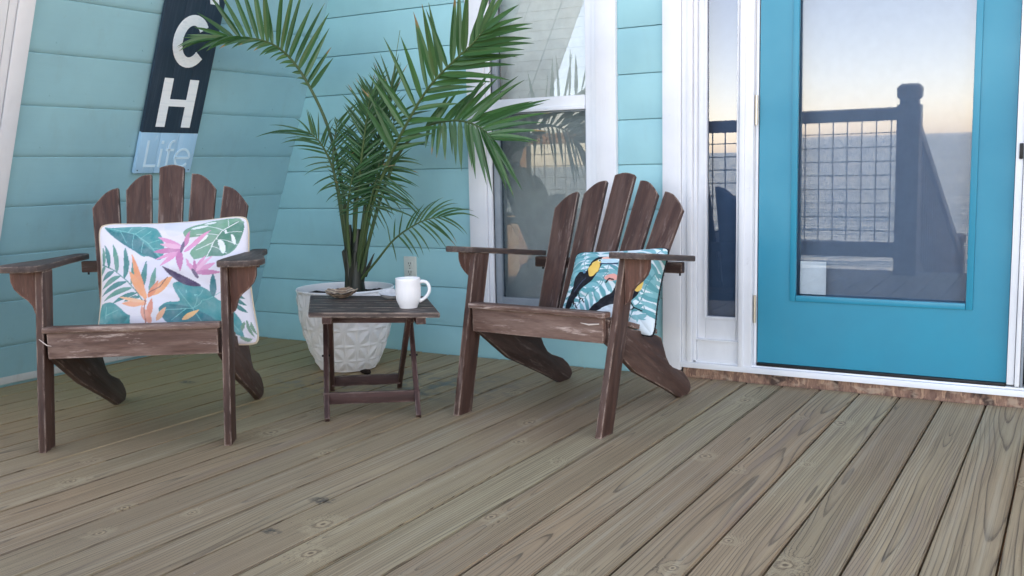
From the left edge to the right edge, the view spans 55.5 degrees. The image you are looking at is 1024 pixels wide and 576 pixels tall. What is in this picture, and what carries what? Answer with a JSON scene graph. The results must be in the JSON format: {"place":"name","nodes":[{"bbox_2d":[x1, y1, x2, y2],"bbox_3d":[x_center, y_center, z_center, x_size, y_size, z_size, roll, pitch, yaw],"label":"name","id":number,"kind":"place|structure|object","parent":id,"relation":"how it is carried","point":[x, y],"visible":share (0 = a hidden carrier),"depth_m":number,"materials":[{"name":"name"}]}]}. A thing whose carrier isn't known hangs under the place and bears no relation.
{"place":"outdoors","nodes":[
{"label":"outdoors","id":0,"kind":"place"},
{"bbox_2d":[0,0,1023,525],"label":"beach house","id":1,"kind":"structure","parent":0,"point":[842,180],"depth_m":4.01,"materials":[{"name":"teal paint"}]},
{"bbox_2d":[132,0,224,172],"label":"beach sign","id":2,"kind":"object","parent":1,"relation":"attached to","point":[174,103],"visible":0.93,"depth_m":4.30,"materials":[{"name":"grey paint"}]},
{"bbox_2d":[404,256,416,276],"bbox_3d":[-0.505,-0.098,4.835,0.075,0.118,0.011,3,8,30],"label":"electrical outlet","id":3,"kind":"object","parent":1,"relation":"attached to","point":[410,266],"visible":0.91,"depth_m":4.83,"materials":[{"name":"plastic"}]},
{"bbox_2d":[0,336,1023,575],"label":"deck","id":4,"kind":"structure","parent":1,"relation":"attached to","point":[519,470],"depth_m":2.84,"materials":[{"name":"brown wood"}]},
{"bbox_2d":[0,165,266,452],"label":"adirondack chair","id":5,"kind":"object","parent":4,"relation":"on","point":[76,353],"visible":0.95,"depth_m":3.27,"materials":[{"name":"brown wood"}]},
{"bbox_2d":[98,216,258,344],"bbox_3d":[-1.221,-0.021,3.558,0.583,0.461,0.213,-2,7,-4],"label":"leaf pillow","id":6,"kind":"object","parent":5,"relation":"on","point":[158,272],"visible":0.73,"depth_m":3.52,"materials":[{"name":"fabric"}]},
{"bbox_2d":[296,281,393,371],"bbox_3d":[-0.761,0.181,4.486,0.446,0.374,0.446,3,8,30],"label":"planter pot","id":7,"kind":"object","parent":4,"relation":"on","point":[359,346],"visible":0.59,"depth_m":4.35,"materials":[{"name":"ceramic"}]},
{"bbox_2d":[177,0,548,291],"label":"potted palm","id":8,"kind":"object","parent":7,"relation":"in","point":[374,108],"visible":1,"depth_m":4.17,"materials":[{"name":"green plant"}]},
{"bbox_2d":[360,369,370,373],"bbox_3d":[-0.654,0.374,4.356,0.052,0.026,0.038,-1,7,2],"label":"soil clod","id":9,"kind":"object","parent":4,"relation":"on","point":[365,371],"visible":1,"depth_m":4.34,"materials":[{"name":"black soil"}]},
{"bbox_2d":[308,295,439,421],"bbox_3d":[-0.536,0.262,3.736,0.457,0.410,0.665,-3,7,-11],"label":"side table","id":10,"kind":"object","parent":4,"relation":"on","point":[329,310],"visible":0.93,"depth_m":3.60,"materials":[{"name":"brown wood"}]},
{"bbox_2d":[325,287,357,297],"bbox_3d":[-0.678,0.021,3.873,0.133,0.036,0.090,-2,13,-4],"label":"oyster shell","id":11,"kind":"object","parent":10,"relation":"on","point":[344,292],"visible":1,"depth_m":3.88},
{"bbox_2d":[378,289,395,298],"bbox_3d":[-0.469,0.027,3.814,0.110,0.031,0.080,-1,17,0],"label":"pearly shell","id":12,"kind":"object","parent":10,"relation":"on","point":[388,293],"visible":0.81,"depth_m":3.83},
{"bbox_2d":[395,277,430,308],"bbox_3d":[-0.369,0.016,3.578,0.119,0.109,0.093,-5,8,-31],"label":"coffee mug","id":13,"kind":"object","parent":10,"relation":"on","point":[408,292],"visible":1,"depth_m":3.54,"materials":[{"name":"white ceramic"}]},
{"bbox_2d":[446,173,694,438],"bbox_3d":[0.265,0.007,3.687,0.860,0.872,0.818,4,9,35],"label":"adirondack chair","id":14,"kind":"object","parent":4,"relation":"on","point":[515,333],"visible":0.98,"depth_m":3.65,"materials":[{"name":"brown wood"}]},
{"bbox_2d":[563,247,668,336],"bbox_3d":[0.383,0.004,3.636,0.417,0.307,0.198,4,9,35],"label":"toucan pillow","id":15,"kind":"object","parent":14,"relation":"on","point":[592,286],"visible":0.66,"depth_m":3.59,"materials":[{"name":"fabric"}]},
{"bbox_2d":[464,0,618,305],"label":"window","id":16,"kind":"structure","parent":1,"relation":"in","point":[570,62],"depth_m":4.48,"materials":[{"name":"white glass"}]},
{"bbox_2d":[753,0,1021,386],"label":"door","id":17,"kind":"structure","parent":1,"relation":"in","point":[888,128],"depth_m":3.75,"materials":[{"name":"teal paint"}]}
]}

